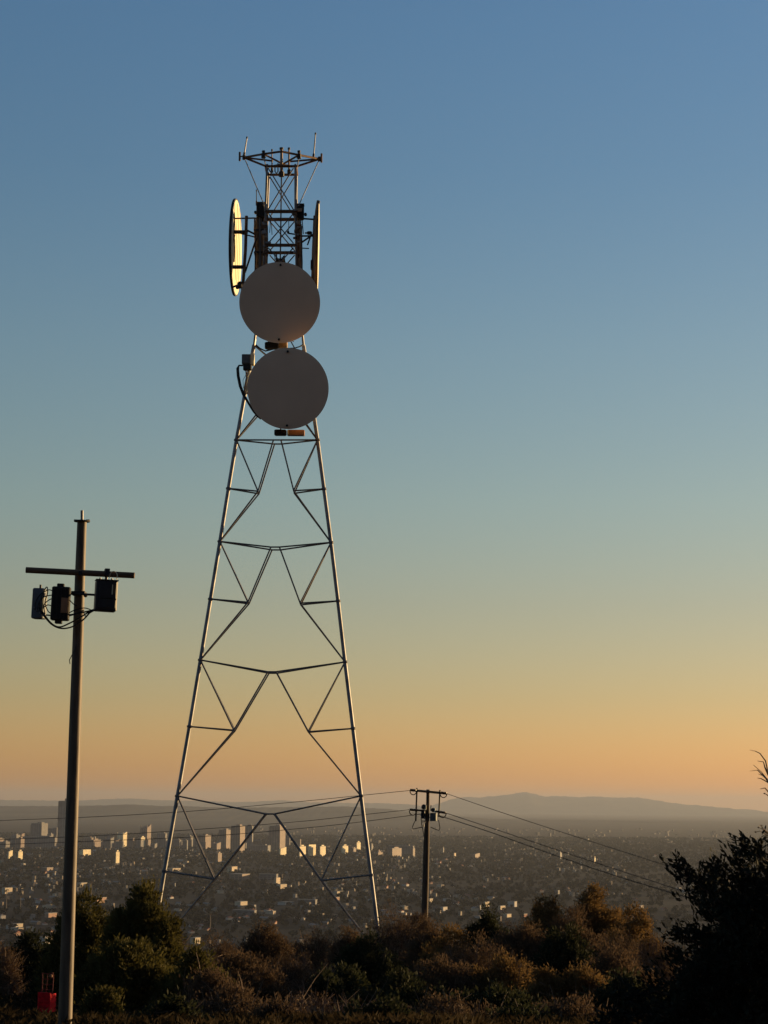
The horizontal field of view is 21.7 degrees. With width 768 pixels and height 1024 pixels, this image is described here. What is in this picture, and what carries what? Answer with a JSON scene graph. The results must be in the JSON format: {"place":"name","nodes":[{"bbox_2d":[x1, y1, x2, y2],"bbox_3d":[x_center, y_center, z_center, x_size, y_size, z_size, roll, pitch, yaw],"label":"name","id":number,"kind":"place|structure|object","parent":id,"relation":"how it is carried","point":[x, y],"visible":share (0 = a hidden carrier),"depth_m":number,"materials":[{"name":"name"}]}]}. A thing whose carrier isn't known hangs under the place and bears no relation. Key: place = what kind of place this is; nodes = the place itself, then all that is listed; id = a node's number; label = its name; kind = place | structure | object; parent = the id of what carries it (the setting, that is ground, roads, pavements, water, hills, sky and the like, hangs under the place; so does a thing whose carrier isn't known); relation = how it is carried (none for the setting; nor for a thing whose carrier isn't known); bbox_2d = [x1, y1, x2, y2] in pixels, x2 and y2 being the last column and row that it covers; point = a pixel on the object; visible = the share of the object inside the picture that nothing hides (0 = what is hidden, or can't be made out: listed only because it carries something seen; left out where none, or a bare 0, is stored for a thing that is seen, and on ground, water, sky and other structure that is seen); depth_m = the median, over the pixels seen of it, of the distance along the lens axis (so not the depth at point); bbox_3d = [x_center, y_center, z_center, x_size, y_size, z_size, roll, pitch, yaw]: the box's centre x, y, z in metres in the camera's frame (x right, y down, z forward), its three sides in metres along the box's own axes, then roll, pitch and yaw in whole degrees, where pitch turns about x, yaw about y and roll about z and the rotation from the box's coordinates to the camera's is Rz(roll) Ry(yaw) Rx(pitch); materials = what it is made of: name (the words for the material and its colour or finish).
{"place":"outdoors","nodes":[
{"label":"outdoors","id":0,"kind":"place"},
{"bbox_2d":[232,909,256,915],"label":"house","id":1,"kind":"structure","parent":0,"point":[239,912],"depth_m":2710.65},
{"bbox_2d":[0,804,765,823],"bbox_3d":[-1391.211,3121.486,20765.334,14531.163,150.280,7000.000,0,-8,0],"label":"hills","id":2,"kind":"structure","parent":0,"point":[128,811],"depth_m":19166.07,"materials":[{"name":"grey"}]},
{"bbox_2d":[0,813,767,1023],"bbox_3d":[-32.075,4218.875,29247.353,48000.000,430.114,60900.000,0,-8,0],"label":"ground","id":3,"kind":"structure","parent":0,"point":[745,825],"depth_m":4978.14,"materials":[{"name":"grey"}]},
{"bbox_2d":[0,939,31,999],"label":"shrub","id":4,"kind":"object","parent":3,"relation":"on","point":[9,979],"visible":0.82,"depth_m":55.55,"materials":[{"name":"brown plant"}]},
{"bbox_2d":[15,837,24,849],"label":"tower block","id":5,"kind":"structure","parent":3,"relation":"on","point":[18,842],"depth_m":6364.71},
{"bbox_2d":[4,926,48,997],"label":"shrub","id":6,"kind":"object","parent":3,"relation":"on","point":[30,953],"visible":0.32,"depth_m":58.39,"materials":[{"name":"green plant"}]},
{"bbox_2d":[30,822,47,836],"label":"tower block","id":7,"kind":"structure","parent":3,"relation":"on","point":[38,829],"depth_m":6987.08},
{"bbox_2d":[22,836,56,848],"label":"tower block","id":8,"kind":"structure","parent":3,"relation":"on","point":[42,842],"depth_m":6529.41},
{"bbox_2d":[24,938,59,997],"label":"shrub","id":9,"kind":"object","parent":3,"relation":"on","point":[32,987],"visible":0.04,"depth_m":54.65,"materials":[{"name":"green plant"}]},
{"bbox_2d":[37,973,55,1012],"bbox_3d":[-7.229,10.317,42.940,0.303,0.835,0.275,-3,-9,22],"label":"red rack","id":10,"kind":"object","parent":3,"relation":"on","point":[46,1000],"visible":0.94,"depth_m":42.84,"materials":[{"name":"paint"}]},
{"bbox_2d":[57,799,65,846],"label":"tower block","id":11,"kind":"structure","parent":3,"relation":"on","point":[62,816],"depth_m":6797.09,"materials":[{"name":"concrete"}]},
{"bbox_2d":[31,884,111,1000],"bbox_3d":[-8.153,11.836,53.896,2.656,3.645,2.453,0,-8,0],"label":"shrub","id":12,"kind":"object","parent":3,"relation":"on","point":[89,926],"visible":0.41,"depth_m":53.52,"materials":[{"name":"green plant"}]},
{"bbox_2d":[25,510,134,1023],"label":"utility pole","id":13,"kind":"object","parent":3,"relation":"on","point":[79,594],"visible":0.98,"depth_m":38.59,"materials":[{"name":"wood"}]},
{"bbox_2d":[31,585,47,619],"bbox_3d":[-6.710,1.750,38.979,0.270,0.673,0.302,-1,-8,8],"label":"equipment box","id":14,"kind":"object","parent":13,"relation":"attached to","point":[37,592],"visible":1,"depth_m":38.87,"materials":[{"name":"metal"}]},
{"bbox_2d":[50,583,70,623],"bbox_3d":[-6.276,1.779,38.827,0.380,0.786,0.256,1,-8,-6],"label":"equipment box","id":15,"kind":"object","parent":13,"relation":"attached to","point":[60,603],"visible":1,"depth_m":38.73,"materials":[{"name":"black metal"}]},
{"bbox_2d":[34,587,95,628],"bbox_3d":[-6.153,1.856,38.759,1.253,0.821,0.181,0,-8,0],"label":"cable bundle","id":16,"kind":"object","parent":15,"relation":"hanging from","point":[89,611],"visible":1,"depth_m":38.77,"materials":[{"name":"black rubber"}]},
{"bbox_2d":[93,568,118,612],"bbox_3d":[-5.403,1.520,38.912,0.446,0.842,0.350,3,-9,-14],"label":"equipment box","id":17,"kind":"object","parent":13,"relation":"attached to","point":[105,594],"visible":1,"depth_m":38.77,"materials":[{"name":"metal"}]},
{"bbox_2d":[99,581,116,598],"bbox_3d":[-5.353,1.513,38.787,0.337,0.335,0.020,3,-9,-14],"label":"door","id":18,"kind":"structure","parent":17,"relation":"in","point":[105,591],"depth_m":38.77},
{"bbox_2d":[73,983,136,1018],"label":"shrub","id":19,"kind":"object","parent":3,"relation":"on","point":[101,1001],"visible":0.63,"depth_m":40.82,"materials":[{"name":"green plant"}]},
{"bbox_2d":[104,837,113,847],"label":"tower block","id":20,"kind":"structure","parent":3,"relation":"on","point":[108,844],"depth_m":6574.57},
{"bbox_2d":[73,933,177,1011],"bbox_3d":[-6.109,11.203,47.892,3.097,2.276,2.422,0,-8,0],"label":"shrub","id":21,"kind":"object","parent":3,"relation":"on","point":[133,969],"visible":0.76,"depth_m":47.42,"materials":[{"name":"green plant"}]},
{"bbox_2d":[94,875,188,969],"bbox_3d":[-6.196,11.300,51.916,2.668,3.721,2.772,0,-8,0],"label":"shrub","id":22,"kind":"object","parent":3,"relation":"on","point":[139,914],"visible":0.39,"depth_m":51.60,"materials":[{"name":"green plant"}]},
{"bbox_2d":[140,824,150,845],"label":"tower block","id":23,"kind":"structure","parent":3,"relation":"on","point":[144,830],"depth_m":6881.51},
{"bbox_2d":[154,839,167,847],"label":"tower block","id":24,"kind":"structure","parent":3,"relation":"on","point":[162,843],"depth_m":6818.54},
{"bbox_2d":[124,985,214,1023],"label":"shrub","id":25,"kind":"object","parent":3,"relation":"on","point":[168,1006],"visible":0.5,"depth_m":37.87,"materials":[{"name":"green plant"}]},
{"bbox_2d":[145,938,238,1009],"bbox_3d":[-4.470,11.032,46.846,2.278,2.092,1.950,0,-8,0],"label":"shrub","id":26,"kind":"object","parent":3,"relation":"on","point":[191,959],"visible":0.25,"depth_m":46.68,"materials":[{"name":"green plant"}]},
{"bbox_2d":[198,834,210,848],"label":"tower block","id":27,"kind":"structure","parent":3,"relation":"on","point":[207,839],"depth_m":6715.75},
{"bbox_2d":[171,953,253,1005],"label":"shrub","id":28,"kind":"object","parent":3,"relation":"on","point":[206,981],"visible":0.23,"depth_m":44.75,"materials":[{"name":"brown plant"}]},
{"bbox_2d":[199,926,246,966],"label":"shrub","id":29,"kind":"object","parent":3,"relation":"on","point":[219,951],"visible":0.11,"depth_m":68.44,"materials":[{"name":"brown plant"}]},
{"bbox_2d":[218,829,230,848],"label":"tower block","id":30,"kind":"structure","parent":3,"relation":"on","point":[224,839],"depth_m":6664.19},
{"bbox_2d":[186,972,273,1015],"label":"shrub","id":31,"kind":"object","parent":3,"relation":"on","point":[233,999],"visible":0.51,"depth_m":41.68,"materials":[{"name":"brown plant"}]},
{"bbox_2d":[230,825,244,851],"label":"tower block","id":32,"kind":"structure","parent":3,"relation":"on","point":[237,839],"depth_m":6265.57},
{"bbox_2d":[229,873,249,879],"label":"house","id":33,"kind":"structure","parent":3,"relation":"on","point":[240,876],"depth_m":3987.75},
{"bbox_2d":[245,826,252,849],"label":"tower block","id":34,"kind":"structure","parent":3,"relation":"on","point":[249,841],"depth_m":6625.19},
{"bbox_2d":[210,945,296,1004],"bbox_3d":[-3.749,12.268,51.788,3.214,2.086,2.965,0,-8,0],"label":"shrub","id":35,"kind":"object","parent":3,"relation":"on","point":[255,975],"visible":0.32,"depth_m":51.54,"materials":[{"name":"brown plant"}]},
{"bbox_2d":[250,844,270,851],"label":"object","id":36,"kind":"structure","parent":3,"relation":"on","point":[263,847],"depth_m":6352.27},
{"bbox_2d":[226,915,299,967],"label":"shrub","id":37,"kind":"object","parent":3,"relation":"on","point":[268,942],"visible":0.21,"depth_m":70.99,"materials":[{"name":"brown plant"}]},
{"bbox_2d":[158,151,378,935],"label":"lattice tower","id":38,"kind":"structure","parent":3,"relation":"on","point":[267,244],"depth_m":74.23,"materials":[{"name":"metal"}]},
{"bbox_2d":[228,198,256,295],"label":"microwave dish","id":39,"kind":"object","parent":38,"relation":"attached to","point":[236,232],"visible":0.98,"depth_m":76.01,"materials":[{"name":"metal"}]},
{"bbox_2d":[242,353,254,370],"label":"junction box","id":40,"kind":"object","parent":38,"relation":"attached to","point":[248,361],"visible":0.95,"depth_m":75.24,"materials":[{"name":"black metal"}]},
{"bbox_2d":[236,365,260,419],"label":"cable bundle","id":41,"kind":"object","parent":40,"relation":"hanging from","point":[244,393],"visible":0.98,"depth_m":75.16,"materials":[{"name":"black rubber"}]},
{"bbox_2d":[254,202,264,228],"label":"radio unit","id":42,"kind":"object","parent":38,"relation":"attached to","point":[259,211],"visible":1,"depth_m":76.00,"materials":[{"name":"metal"}]},
{"bbox_2d":[254,216,267,270],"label":"cable bundle","id":43,"kind":"object","parent":38,"relation":"attached to","point":[258,251],"visible":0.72,"depth_m":75.98,"materials":[{"name":"rubber"}]},
{"bbox_2d":[265,342,277,349],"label":"radio unit","id":44,"kind":"object","parent":38,"relation":"attached to","point":[271,346],"visible":0.97,"depth_m":74.64,"materials":[{"name":"metal"}]},
{"bbox_2d":[239,262,319,342],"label":"microwave dish","id":45,"kind":"object","parent":38,"relation":"attached to","point":[279,302],"visible":1,"depth_m":74.28,"materials":[{"name":"metal"}]},
{"bbox_2d":[279,147,283,176],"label":"rod antenna","id":46,"kind":"object","parent":38,"relation":"attached to","point":[281,172],"visible":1,"depth_m":76.39,"materials":[{"name":"metal"}]},
{"bbox_2d":[247,348,328,428],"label":"microwave dish","id":47,"kind":"object","parent":38,"relation":"attached to","point":[287,388],"visible":1,"depth_m":73.81,"materials":[{"name":"metal"}]},
{"bbox_2d":[287,430,304,435],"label":"brown panel","id":48,"kind":"object","parent":38,"relation":"attached to","point":[295,432],"visible":1,"depth_m":74.18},
{"bbox_2d":[297,220,302,268],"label":"cable bundle","id":49,"kind":"object","parent":38,"relation":"attached to","point":[299,257],"visible":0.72,"depth_m":75.92,"materials":[{"name":"rubber"}]},
{"bbox_2d":[297,203,306,233],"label":"radio unit","id":50,"kind":"object","parent":38,"relation":"attached to","point":[301,215],"visible":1,"depth_m":76.03,"materials":[{"name":"metal"}]},
{"bbox_2d":[302,200,319,287],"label":"microwave dish","id":51,"kind":"object","parent":38,"relation":"attached to","point":[314,266],"visible":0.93,"depth_m":75.27,"materials":[{"name":"metal"}]},
{"bbox_2d":[259,873,277,879],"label":"house","id":52,"kind":"structure","parent":3,"relation":"on","point":[266,876],"depth_m":4008.59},
{"bbox_2d":[269,825,285,850],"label":"tower block","id":53,"kind":"structure","parent":3,"relation":"on","point":[276,839],"depth_m":6504.93,"materials":[{"name":"concrete"}]},
{"bbox_2d":[244,974,317,1020],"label":"shrub","id":54,"kind":"object","parent":3,"relation":"on","point":[277,1006],"visible":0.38,"depth_m":37.99,"materials":[{"name":"brown plant"}]},
{"bbox_2d":[256,946,346,999],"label":"shrub","id":55,"kind":"object","parent":3,"relation":"on","point":[300,975],"visible":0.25,"depth_m":53.50,"materials":[{"name":"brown plant"}]},
{"bbox_2d":[0,845,625,945],"bbox_3d":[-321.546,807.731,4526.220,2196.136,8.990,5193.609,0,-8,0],"label":"rooftops","id":56,"kind":"object","parent":3,"relation":"on","point":[353,901],"visible":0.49,"depth_m":4061.75,"materials":[{"name":"beige paint"}]},
{"bbox_2d":[288,923,337,974],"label":"shrub","id":57,"kind":"object","parent":3,"relation":"on","point":[318,946],"visible":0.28,"depth_m":73.19,"materials":[{"name":"brown plant"}]},
{"bbox_2d":[290,962,349,1011],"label":"shrub","id":58,"kind":"object","parent":3,"relation":"on","point":[321,981],"visible":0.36,"depth_m":46.77,"materials":[{"name":"green plant"}]},
{"bbox_2d":[0,986,651,1023],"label":"grass","id":59,"kind":"structure","parent":3,"relation":"on","point":[10,1012],"depth_m":35.71,"materials":[{"name":"plant"}]},
{"bbox_2d":[282,966,376,1019],"bbox_3d":[-1.151,10.201,40.941,2.283,1.864,2.107,0,-8,0],"label":"shrub","id":60,"kind":"object","parent":3,"relation":"on","point":[324,1004],"visible":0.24,"depth_m":40.90,"materials":[{"name":"brown plant"}]},
{"bbox_2d":[315,924,375,976],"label":"shrub","id":61,"kind":"object","parent":3,"relation":"on","point":[341,942],"visible":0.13,"depth_m":66.50,"materials":[{"name":"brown plant"}]},
{"bbox_2d":[331,960,377,1001],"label":"shrub","id":62,"kind":"object","parent":3,"relation":"on","point":[350,976],"visible":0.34,"depth_m":48.65,"materials":[{"name":"green plant"}]},
{"bbox_2d":[325,927,411,994],"bbox_3d":[-0.430,13.730,59.680,2.656,2.691,2.361,0,-8,0],"label":"shrub","id":63,"kind":"object","parent":3,"relation":"on","point":[366,952],"visible":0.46,"depth_m":59.44,"materials":[{"name":"green plant"}]},
{"bbox_2d":[334,985,425,1019],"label":"shrub","id":64,"kind":"object","parent":3,"relation":"on","point":[390,1005],"visible":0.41,"depth_m":37.91,"materials":[{"name":"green plant"}]},
{"bbox_2d":[365,899,418,960],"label":"shrub","id":65,"kind":"object","parent":3,"relation":"on","point":[392,941],"visible":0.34,"depth_m":69.89,"materials":[{"name":"brown plant"}]},
{"bbox_2d":[340,966,447,1011],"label":"shrub","id":66,"kind":"object","parent":3,"relation":"on","point":[405,984],"visible":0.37,"depth_m":44.71,"materials":[{"name":"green plant"}]},
{"bbox_2d":[390,847,401,856],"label":"tower block","id":67,"kind":"structure","parent":3,"relation":"on","point":[395,851],"depth_m":5811.71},
{"bbox_2d":[387,844,413,854],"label":"tower block","id":68,"kind":"structure","parent":3,"relation":"on","point":[406,849],"depth_m":6044.86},
{"bbox_2d":[385,910,451,949],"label":"shrub","id":69,"kind":"object","parent":3,"relation":"on","point":[416,916],"visible":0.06,"depth_m":75.35,"materials":[{"name":"brown plant"}]},
{"bbox_2d":[399,915,451,969],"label":"shrub","id":70,"kind":"object","parent":3,"relation":"on","point":[412,956],"visible":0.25,"depth_m":64.52,"materials":[{"name":"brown plant"}]},
{"bbox_2d":[409,788,446,917],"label":"utility pole","id":71,"kind":"object","parent":3,"relation":"on","point":[425,885],"visible":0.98,"depth_m":123.21,"materials":[{"name":"wood"}]},
{"bbox_2d":[0,810,404,839],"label":"power line","id":72,"kind":"object","parent":71,"relation":"attached to","point":[207,828],"visible":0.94,"depth_m":125.41,"materials":[{"name":"metal"}]},
{"bbox_2d":[0,790,409,820],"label":"power line","id":73,"kind":"object","parent":71,"relation":"attached to","point":[209,809],"visible":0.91,"depth_m":125.50,"materials":[{"name":"metal"}]},
{"bbox_2d":[0,815,411,844],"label":"power line","id":74,"kind":"object","parent":71,"relation":"attached to","point":[204,836],"visible":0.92,"depth_m":125.41,"materials":[{"name":"metal"}]},
{"bbox_2d":[441,816,692,899],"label":"power line","id":75,"kind":"object","parent":71,"relation":"attached to","point":[565,858],"visible":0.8,"depth_m":108.61,"materials":[{"name":"metal"}]},
{"bbox_2d":[446,813,690,893],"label":"power line","id":76,"kind":"object","parent":71,"relation":"attached to","point":[568,853],"visible":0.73,"depth_m":108.40,"materials":[{"name":"metal"}]},
{"bbox_2d":[448,794,736,888],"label":"power line","id":77,"kind":"object","parent":71,"relation":"attached to","point":[562,832],"visible":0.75,"depth_m":109.41,"materials":[{"name":"metal"}]},
{"bbox_2d":[402,952,484,997],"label":"shrub","id":78,"kind":"object","parent":3,"relation":"on","point":[445,974],"visible":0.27,"depth_m":48.65,"materials":[{"name":"green plant"}]},
{"bbox_2d":[412,921,489,968],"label":"shrub","id":79,"kind":"object","parent":3,"relation":"on","point":[453,934],"visible":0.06,"depth_m":57.73,"materials":[{"name":"brown plant"}]},
{"bbox_2d":[406,986,505,1020],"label":"shrub","id":80,"kind":"object","parent":3,"relation":"on","point":[453,1008],"visible":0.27,"depth_m":39.77,"materials":[{"name":"brown plant"}]},
{"bbox_2d":[438,928,521,986],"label":"shrub","id":81,"kind":"object","parent":3,"relation":"on","point":[472,958],"visible":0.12,"depth_m":55.72,"materials":[{"name":"brown plant"}]},
{"bbox_2d":[463,900,511,952],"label":"shrub","id":82,"kind":"object","parent":3,"relation":"on","point":[488,924],"visible":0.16,"depth_m":71.36,"materials":[{"name":"green plant"}]},
{"bbox_2d":[475,919,520,956],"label":"shrub","id":83,"kind":"object","parent":3,"relation":"on","point":[498,933],"visible":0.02,"depth_m":62.88,"materials":[{"name":"brown plant"}]},
{"bbox_2d":[462,946,536,996],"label":"shrub","id":84,"kind":"object","parent":3,"relation":"on","point":[507,974],"visible":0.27,"depth_m":48.72,"materials":[{"name":"brown plant"}]},
{"bbox_2d":[433,978,566,1012],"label":"shrub","id":85,"kind":"object","parent":3,"relation":"on","point":[496,996],"visible":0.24,"depth_m":42.76,"materials":[{"name":"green plant"}]},
{"bbox_2d":[259,825,764,845],"bbox_3d":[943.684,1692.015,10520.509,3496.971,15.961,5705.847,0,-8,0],"label":"suburbs","id":86,"kind":"object","parent":3,"relation":"on","point":[506,830],"visible":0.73,"depth_m":10409.17,"materials":[{"name":"grey"}]},
{"bbox_2d":[482,918,546,973],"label":"shrub","id":87,"kind":"object","parent":3,"relation":"on","point":[528,939],"visible":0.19,"depth_m":58.44,"materials":[{"name":"brown plant"}]},
{"bbox_2d":[481,998,563,1023],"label":"shrub","id":88,"kind":"object","parent":3,"relation":"on","point":[524,1012],"visible":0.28,"depth_m":37.80,"materials":[{"name":"brown plant"}]},
{"bbox_2d":[523,893,564,938],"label":"shrub","id":89,"kind":"object","parent":3,"relation":"on","point":[543,913],"visible":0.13,"depth_m":64.63,"materials":[{"name":"green plant"}]},
{"bbox_2d":[520,962,571,1004],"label":"shrub","id":90,"kind":"object","parent":3,"relation":"on","point":[542,982],"visible":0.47,"depth_m":46.73,"materials":[{"name":"green plant"}]},
{"bbox_2d":[527,921,598,978],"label":"shrub","id":91,"kind":"object","parent":3,"relation":"on","point":[559,952],"visible":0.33,"depth_m":55.48,"materials":[{"name":"green plant"}]},
{"bbox_2d":[538,901,608,950],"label":"shrub","id":92,"kind":"object","parent":3,"relation":"on","point":[588,935],"visible":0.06,"depth_m":63.61,"materials":[{"name":"brown plant"}]},
{"bbox_2d":[531,986,617,1020],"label":"shrub","id":93,"kind":"object","parent":3,"relation":"on","point":[577,1004],"visible":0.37,"depth_m":39.75,"materials":[{"name":"brown plant"}]},
{"bbox_2d":[543,960,610,1002],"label":"shrub","id":94,"kind":"object","parent":3,"relation":"on","point":[580,976],"visible":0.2,"depth_m":46.73,"materials":[{"name":"brown plant"}]},
{"bbox_2d":[570,881,626,947],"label":"shrub","id":95,"kind":"object","parent":3,"relation":"on","point":[600,916],"visible":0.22,"depth_m":65.39,"materials":[{"name":"brown plant"}]},
{"bbox_2d":[588,922,645,964],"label":"shrub","id":96,"kind":"object","parent":3,"relation":"on","point":[630,946],"visible":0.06,"depth_m":56.73,"materials":[{"name":"brown plant"}]},
{"bbox_2d":[574,939,663,995],"bbox_3d":[6.044,12.234,51.693,2.935,2.321,2.562,0,-8,0],"label":"shrub","id":97,"kind":"object","parent":3,"relation":"on","point":[609,960],"visible":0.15,"depth_m":51.58,"materials":[{"name":"brown plant"}]},
{"bbox_2d":[578,966,666,1012],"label":"shrub","id":98,"kind":"object","parent":3,"relation":"on","point":[600,996],"visible":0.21,"depth_m":42.78,"materials":[{"name":"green plant"}]},
{"bbox_2d":[600,900,664,956],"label":"shrub","id":99,"kind":"object","parent":3,"relation":"on","point":[642,923],"visible":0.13,"depth_m":59.68,"materials":[{"name":"brown plant"}]},
{"bbox_2d":[628,926,690,989],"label":"shrub","id":100,"kind":"object","parent":3,"relation":"on","point":[644,956],"visible":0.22,"depth_m":54.70,"materials":[{"name":"brown plant"}]},
{"bbox_2d":[586,825,767,1023],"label":"dark tree","id":101,"kind":"object","parent":3,"relation":"on","point":[723,979],"visible":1,"depth_m":26.87,"materials":[{"name":"green plant"}]},
{"bbox_2d":[751,750,767,842],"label":"bare tree","id":102,"kind":"object","parent":3,"relation":"on","point":[763,775],"visible":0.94,"depth_m":30.69,"materials":[{"name":"black plant"}]},
{"bbox_2d":[0,792,767,815],"bbox_3d":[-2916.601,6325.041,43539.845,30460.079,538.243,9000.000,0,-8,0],"label":"mountains","id":103,"kind":"structure","parent":0,"point":[523,803],"depth_m":41830.11,"materials":[{"name":"grey"}]},
{"bbox_2d":[0,0,767,811],"label":"sky","id":104,"kind":"structure","parent":0,"point":[538,335],"materials":[{"name":"blue"}]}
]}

